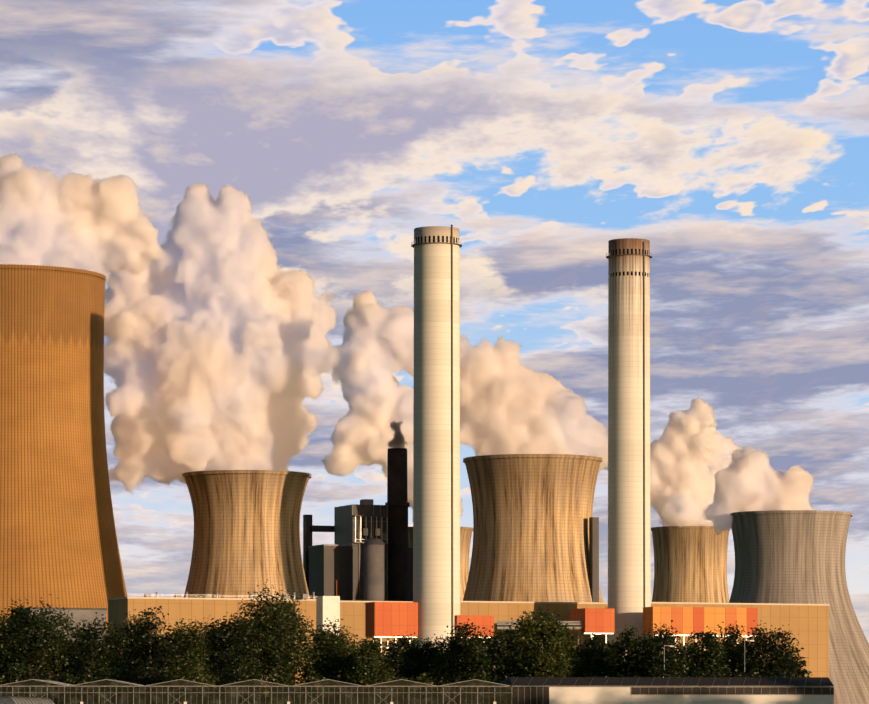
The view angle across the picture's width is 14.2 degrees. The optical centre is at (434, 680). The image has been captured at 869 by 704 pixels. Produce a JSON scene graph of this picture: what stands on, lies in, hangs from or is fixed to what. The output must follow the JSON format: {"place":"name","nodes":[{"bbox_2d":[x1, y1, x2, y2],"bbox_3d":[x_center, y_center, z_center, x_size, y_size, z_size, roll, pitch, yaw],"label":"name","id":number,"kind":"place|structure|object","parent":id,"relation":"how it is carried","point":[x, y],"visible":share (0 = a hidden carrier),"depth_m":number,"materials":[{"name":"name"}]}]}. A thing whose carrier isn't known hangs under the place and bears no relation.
{"place":"outdoors","nodes":[
{"label":"outdoors","id":0,"kind":"place"},
{"bbox_2d":[0,696,54,703],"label":"poly tunnel","id":1,"kind":"structure","parent":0,"point":[25,700],"depth_m":445.74,"materials":[{"name":"grey plastic"}]},
{"bbox_2d":[16,607,106,685],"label":"industrial building","id":2,"kind":"structure","parent":0,"point":[90,614],"depth_m":1318.53,"materials":[{"name":"concrete"}]},
{"bbox_2d":[0,264,127,681],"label":"cooling tower","id":3,"kind":"structure","parent":0,"point":[58,537],"depth_m":1557.58,"materials":[{"name":"concrete"}]},
{"bbox_2d":[182,470,310,598],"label":"cooling tower","id":4,"kind":"structure","parent":0,"point":[246,538],"depth_m":1625.58,"materials":[{"name":"concrete"}]},
{"bbox_2d":[316,596,339,667],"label":"white stair tower","id":5,"kind":"structure","parent":0,"point":[328,607],"depth_m":1337.97,"materials":[{"name":"concrete"}]},
{"bbox_2d":[334,499,388,600],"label":"boiler house","id":6,"kind":"structure","parent":0,"point":[356,526],"depth_m":1720.32,"materials":[{"name":"metal"}]},
{"bbox_2d":[408,548,412,600],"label":"boiler house","id":7,"kind":"structure","parent":0,"point":[410,574],"depth_m":1752.15,"materials":[{"name":"metal"}]},
{"bbox_2d":[0,0,868,642],"label":"sky","id":8,"kind":"structure","parent":0,"point":[249,184],"materials":[{"name":"blue"}]},
{"bbox_2d":[408,527,472,600],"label":"cooling tower","id":9,"kind":"structure","parent":0,"point":[465,536],"depth_m":2288.80,"materials":[{"name":"concrete"}]},
{"bbox_2d":[463,454,602,602],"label":"cooling tower","id":10,"kind":"structure","parent":0,"point":[532,514],"depth_m":1656.06,"materials":[{"name":"concrete"}]},
{"bbox_2d":[496,621,582,648],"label":"pipe bridge","id":11,"kind":"structure","parent":0,"point":[563,623],"depth_m":1471.94,"materials":[{"name":"metal"}]},
{"bbox_2d":[499,677,833,703],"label":"low building","id":12,"kind":"structure","parent":0,"point":[672,690],"depth_m":541.54,"materials":[{"name":"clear metal"}]},
{"bbox_2d":[651,526,729,602],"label":"cooling tower","id":13,"kind":"structure","parent":0,"point":[690,563],"depth_m":2285.00,"materials":[{"name":"concrete"}]},
{"bbox_2d":[728,510,868,703],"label":"cooling tower","id":14,"kind":"structure","parent":0,"point":[789,556],"depth_m":1878.34,"materials":[{"name":"grey concrete"}]},
{"label":"field","id":15,"kind":"structure","parent":0,"visible":0},
{"bbox_2d":[0,611,44,681],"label":"tree","id":16,"kind":"object","parent":15,"relation":"on","point":[1,624],"visible":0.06,"depth_m":779.65,"materials":[{"name":"green plant"}]},
{"bbox_2d":[0,653,51,693],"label":"shrub","id":17,"kind":"object","parent":15,"relation":"on","point":[16,675],"visible":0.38,"depth_m":699.09,"materials":[{"name":"green plant"}]},
{"bbox_2d":[0,594,65,677],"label":"tall tree","id":18,"kind":"object","parent":15,"relation":"on","point":[29,649],"visible":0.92,"depth_m":740.25,"materials":[{"name":"green plant"}]},
{"bbox_2d":[20,605,96,684],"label":"tree","id":19,"kind":"object","parent":15,"relation":"on","point":[72,654],"visible":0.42,"depth_m":777.78,"materials":[{"name":"green plant"}]},
{"bbox_2d":[48,670,84,695],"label":"shrub","id":20,"kind":"object","parent":15,"relation":"on","point":[67,680],"visible":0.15,"depth_m":727.15,"materials":[{"name":"green plant"}]},
{"bbox_2d":[52,625,112,683],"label":"tree","id":21,"kind":"object","parent":15,"relation":"on","point":[78,641],"visible":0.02,"depth_m":910.41,"materials":[{"name":"green plant"}]},
{"bbox_2d":[64,612,130,678],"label":"tree","id":22,"kind":"object","parent":15,"relation":"on","point":[100,652],"visible":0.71,"depth_m":817.72,"materials":[{"name":"green plant"}]},
{"bbox_2d":[73,658,133,694],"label":"shrub","id":23,"kind":"object","parent":15,"relation":"on","point":[95,676],"visible":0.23,"depth_m":730.54,"materials":[{"name":"green plant"}]},
{"bbox_2d":[80,634,155,694],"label":"tree","id":24,"kind":"object","parent":15,"relation":"on","point":[123,666],"depth_m":946.60,"materials":[{"name":"green plant"}]},
{"bbox_2d":[84,609,172,681],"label":"tree","id":25,"kind":"object","parent":15,"relation":"on","point":[123,650],"visible":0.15,"depth_m":855.85,"materials":[{"name":"green plant"}]},
{"bbox_2d":[120,659,170,695],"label":"shrub","id":26,"kind":"object","parent":15,"relation":"on","point":[144,678],"visible":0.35,"depth_m":725.81,"materials":[{"name":"green plant"}]},
{"bbox_2d":[120,606,188,681],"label":"tall tree","id":27,"kind":"object","parent":15,"relation":"on","point":[158,651],"visible":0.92,"depth_m":741.41,"materials":[{"name":"green plant"}]},
{"bbox_2d":[157,625,185,681],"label":"tree","id":28,"kind":"object","parent":15,"relation":"on","point":[173,643],"visible":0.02,"depth_m":952.10,"materials":[{"name":"green plant"}]},
{"bbox_2d":[160,618,219,684],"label":"tree","id":29,"kind":"object","parent":15,"relation":"on","point":[191,637],"visible":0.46,"depth_m":806.55,"materials":[{"name":"green plant"}]},
{"bbox_2d":[162,659,219,695],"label":"shrub","id":30,"kind":"object","parent":15,"relation":"on","point":[195,673],"visible":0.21,"depth_m":717.08,"materials":[{"name":"green plant"}]},
{"bbox_2d":[107,597,315,694],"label":"ochre hall","id":31,"kind":"object","parent":15,"relation":"on","point":[177,609],"visible":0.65,"depth_m":1344.92,"materials":[{"name":"concrete"}]},
{"bbox_2d":[138,592,315,598],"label":"hall roof plant","id":32,"kind":"object","parent":31,"relation":"on","point":[304,596],"visible":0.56,"depth_m":1355.88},
{"bbox_2d":[197,644,252,689],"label":"tree","id":33,"kind":"object","parent":15,"relation":"on","point":[221,671],"visible":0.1,"depth_m":905.33,"materials":[{"name":"green plant"}]},
{"bbox_2d":[198,612,263,678],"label":"tree","id":34,"kind":"object","parent":15,"relation":"on","point":[225,633],"visible":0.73,"depth_m":769.85,"materials":[{"name":"green plant"}]},
{"bbox_2d":[210,658,269,695],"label":"shrub","id":35,"kind":"object","parent":15,"relation":"on","point":[234,675],"visible":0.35,"depth_m":726.85,"materials":[{"name":"green plant"}]},
{"bbox_2d":[0,679,511,703],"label":"greenhouse","id":36,"kind":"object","parent":15,"relation":"on","point":[232,694],"visible":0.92,"depth_m":539.99,"materials":[{"name":"glass"}]},
{"bbox_2d":[229,598,301,690],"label":"tree","id":37,"kind":"object","parent":15,"relation":"on","point":[263,677],"visible":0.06,"depth_m":916.56,"materials":[{"name":"green plant"}]},
{"bbox_2d":[256,672,298,696],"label":"shrub","id":38,"kind":"object","parent":15,"relation":"on","point":[286,679],"visible":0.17,"depth_m":717.12,"materials":[{"name":"green plant"}]},
{"bbox_2d":[233,579,325,681],"bbox_3d":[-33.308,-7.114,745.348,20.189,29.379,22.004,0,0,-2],"label":"tall tree","id":39,"kind":"object","parent":15,"relation":"on","point":[276,662],"visible":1,"depth_m":741.90,"materials":[{"name":"green plant"}]},
{"bbox_2d":[296,674,330,698],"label":"shrub","id":40,"kind":"object","parent":15,"relation":"on","point":[313,679],"visible":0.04,"depth_m":704.99,"materials":[{"name":"green plant"}]},
{"bbox_2d":[303,515,333,591],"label":"lift shaft bridges","id":41,"kind":"structure","parent":15,"relation":"on","point":[309,528],"depth_m":1739.36,"materials":[{"name":"metal"}]},
{"bbox_2d":[291,633,357,683],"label":"tree","id":42,"kind":"object","parent":15,"relation":"on","point":[310,674],"visible":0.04,"depth_m":909.81,"materials":[{"name":"green plant"}]},
{"bbox_2d":[308,544,352,600],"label":"industrial building","id":43,"kind":"structure","parent":15,"relation":"on","point":[330,565],"depth_m":1712.78,"materials":[{"name":"metal"}]},
{"bbox_2d":[303,616,366,683],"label":"tree","id":44,"kind":"object","parent":15,"relation":"on","point":[342,659],"visible":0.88,"depth_m":805.14,"materials":[{"name":"green plant"}]},
{"bbox_2d":[325,671,350,691],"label":"shrub","id":45,"kind":"object","parent":15,"relation":"on","point":[342,679],"depth_m":713.76,"materials":[{"name":"green plant"}]},
{"bbox_2d":[363,538,384,600],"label":"silo","id":46,"kind":"object","parent":15,"relation":"on","point":[373,569],"visible":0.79,"depth_m":1695.93,"materials":[{"name":"metal"}]},
{"bbox_2d":[352,637,396,685],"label":"tree","id":47,"kind":"object","parent":15,"relation":"on","point":[374,652],"visible":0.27,"depth_m":830.15,"materials":[{"name":"green plant"}]},
{"bbox_2d":[340,601,412,654],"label":"ochre hall","id":48,"kind":"object","parent":15,"relation":"on","point":[352,614],"visible":0.17,"depth_m":1516.00,"materials":[{"name":"metal"}]},
{"bbox_2d":[346,656,412,694],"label":"shrub","id":49,"kind":"object","parent":15,"relation":"on","point":[375,674],"visible":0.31,"depth_m":708.97,"materials":[{"name":"green plant"}]},
{"bbox_2d":[365,602,417,654],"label":"building block","id":50,"kind":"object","parent":15,"relation":"on","point":[387,619],"visible":0.67,"depth_m":1440.59,"materials":[{"name":"metal"}]},
{"bbox_2d":[385,448,409,600],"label":"chimney","id":51,"kind":"object","parent":15,"relation":"on","point":[397,503],"visible":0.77,"depth_m":1731.28,"materials":[{"name":"metal"}]},
{"bbox_2d":[384,631,419,684],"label":"tree","id":52,"kind":"object","parent":15,"relation":"on","point":[392,648],"visible":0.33,"depth_m":833.86,"materials":[{"name":"green plant"}]},
{"bbox_2d":[401,671,433,696],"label":"shrub","id":53,"kind":"object","parent":15,"relation":"on","point":[420,680],"visible":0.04,"depth_m":734.25,"materials":[{"name":"green plant"}]},
{"bbox_2d":[396,636,453,687],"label":"tree","id":54,"kind":"object","parent":15,"relation":"on","point":[418,661],"visible":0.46,"depth_m":784.68,"materials":[{"name":"green plant"}]},
{"bbox_2d":[411,225,461,653],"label":"chimney","id":55,"kind":"object","parent":15,"relation":"on","point":[436,497],"visible":0.9,"depth_m":1443.05,"materials":[{"name":"concrete"}]},
{"bbox_2d":[434,675,469,695],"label":"shrub","id":56,"kind":"object","parent":15,"relation":"on","point":[452,680],"visible":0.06,"depth_m":701.41,"materials":[{"name":"green plant"}]},
{"bbox_2d":[424,619,501,685],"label":"tree","id":57,"kind":"object","parent":15,"relation":"on","point":[467,650],"visible":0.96,"depth_m":770.03,"materials":[{"name":"green plant"}]},
{"bbox_2d":[456,615,493,641],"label":"building block","id":58,"kind":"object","parent":15,"relation":"on","point":[486,622],"visible":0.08,"depth_m":1446.80,"materials":[{"name":"metal"}]},
{"bbox_2d":[467,672,496,691],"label":"shrub","id":59,"kind":"object","parent":15,"relation":"on","point":[483,678],"visible":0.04,"depth_m":732.66,"materials":[{"name":"green plant"}]},
{"bbox_2d":[476,625,525,681],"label":"tree","id":60,"kind":"object","parent":15,"relation":"on","point":[497,644],"visible":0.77,"depth_m":828.02,"materials":[{"name":"green plant"}]},
{"bbox_2d":[485,669,523,694],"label":"shrub","id":61,"kind":"object","parent":15,"relation":"on","point":[503,678],"visible":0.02,"depth_m":704.32,"materials":[{"name":"green plant"}]},
{"bbox_2d":[460,601,607,673],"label":"ochre hall","id":62,"kind":"object","parent":15,"relation":"on","point":[504,610],"visible":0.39,"depth_m":1524.16,"materials":[{"name":"metal"}]},
{"bbox_2d":[492,606,582,676],"bbox_3d":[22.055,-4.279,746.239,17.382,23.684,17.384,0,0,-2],"label":"tall tree","id":63,"kind":"object","parent":15,"relation":"on","point":[540,663],"visible":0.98,"depth_m":744.03,"materials":[{"name":"green plant"}]},
{"bbox_2d":[519,638,583,676],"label":"tree","id":64,"kind":"object","parent":15,"relation":"on","point":[574,646],"visible":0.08,"depth_m":915.68,"materials":[{"name":"green plant"}]},
{"bbox_2d":[570,608,614,644],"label":"building block","id":65,"kind":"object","parent":15,"relation":"on","point":[597,621],"visible":0.65,"depth_m":1473.47,"materials":[{"name":"metal"}]},
{"bbox_2d":[589,517,598,601],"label":"stair tower","id":66,"kind":"structure","parent":15,"relation":"on","point":[594,551],"depth_m":1663.58,"materials":[{"name":"metal"}]},
{"bbox_2d":[566,633,626,676],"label":"tree","id":67,"kind":"object","parent":15,"relation":"on","point":[590,656],"visible":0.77,"depth_m":815.16,"materials":[{"name":"green plant"}]},
{"bbox_2d":[606,238,651,660],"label":"chimney","id":68,"kind":"object","parent":15,"relation":"on","point":[629,569],"visible":0.73,"depth_m":1496.02,"materials":[{"name":"concrete"}]},
{"bbox_2d":[608,625,650,676],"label":"tree","id":69,"kind":"object","parent":15,"relation":"on","point":[626,642],"visible":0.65,"depth_m":816.43,"materials":[{"name":"green plant"}]},
{"bbox_2d":[627,618,690,676],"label":"tree","id":70,"kind":"object","parent":15,"relation":"on","point":[672,657],"visible":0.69,"depth_m":812.66,"materials":[{"name":"green plant"}]},
{"bbox_2d":[637,663,687,676],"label":"shrub","id":71,"kind":"object","parent":15,"relation":"on","point":[660,673],"visible":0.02,"depth_m":710.12,"materials":[{"name":"green plant"}]},
{"bbox_2d":[664,645,673,674],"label":"lamp post","id":72,"kind":"object","parent":15,"relation":"on","point":[664,654],"visible":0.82,"depth_m":781.81,"materials":[{"name":"metal"}]},
{"bbox_2d":[665,648,694,676],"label":"tree","id":73,"kind":"object","parent":15,"relation":"on","point":[686,664],"visible":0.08,"depth_m":915.75,"materials":[{"name":"green plant"}]},
{"bbox_2d":[643,607,757,651],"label":"building block","id":74,"kind":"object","parent":15,"relation":"on","point":[688,620],"visible":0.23,"depth_m":1478.12,"materials":[{"name":"metal"}]},
{"bbox_2d":[680,626,731,676],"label":"tree","id":75,"kind":"object","parent":15,"relation":"on","point":[709,657],"visible":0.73,"depth_m":789.35,"materials":[{"name":"green plant"}]},
{"bbox_2d":[691,664,728,676],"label":"shrub","id":76,"kind":"object","parent":15,"relation":"on","point":[714,672],"visible":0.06,"depth_m":711.32,"materials":[{"name":"green plant"}]},
{"bbox_2d":[714,621,760,676],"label":"tree","id":77,"kind":"object","parent":15,"relation":"on","point":[732,637],"visible":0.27,"depth_m":842.27,"materials":[{"name":"green plant"}]},
{"bbox_2d":[651,602,829,677],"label":"ochre hall","id":78,"kind":"object","parent":15,"relation":"on","point":[808,624],"visible":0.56,"depth_m":1545.80,"materials":[{"name":"metal"}]},
{"bbox_2d":[744,640,753,671],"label":"lamp post","id":79,"kind":"object","parent":15,"relation":"on","point":[744,652],"visible":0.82,"depth_m":782.33,"materials":[{"name":"metal"}]},
{"bbox_2d":[733,662,768,676],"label":"shrub","id":80,"kind":"object","parent":15,"relation":"on","point":[745,674],"visible":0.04,"depth_m":706.29,"materials":[{"name":"green plant"}]},
{"bbox_2d":[727,620,805,676],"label":"tree","id":81,"kind":"object","parent":15,"relation":"on","point":[777,662],"visible":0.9,"depth_m":825.76,"materials":[{"name":"green plant"}]},
{"bbox_2d":[759,632,811,676],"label":"tree","id":82,"kind":"object","parent":15,"relation":"on","point":[799,663],"visible":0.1,"depth_m":915.99,"materials":[{"name":"green plant"}]},
{"bbox_2d":[777,671,808,676],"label":"shrub","id":83,"kind":"object","parent":15,"relation":"on","point":[791,675],"depth_m":735.76,"materials":[{"name":"green plant"}]}
]}

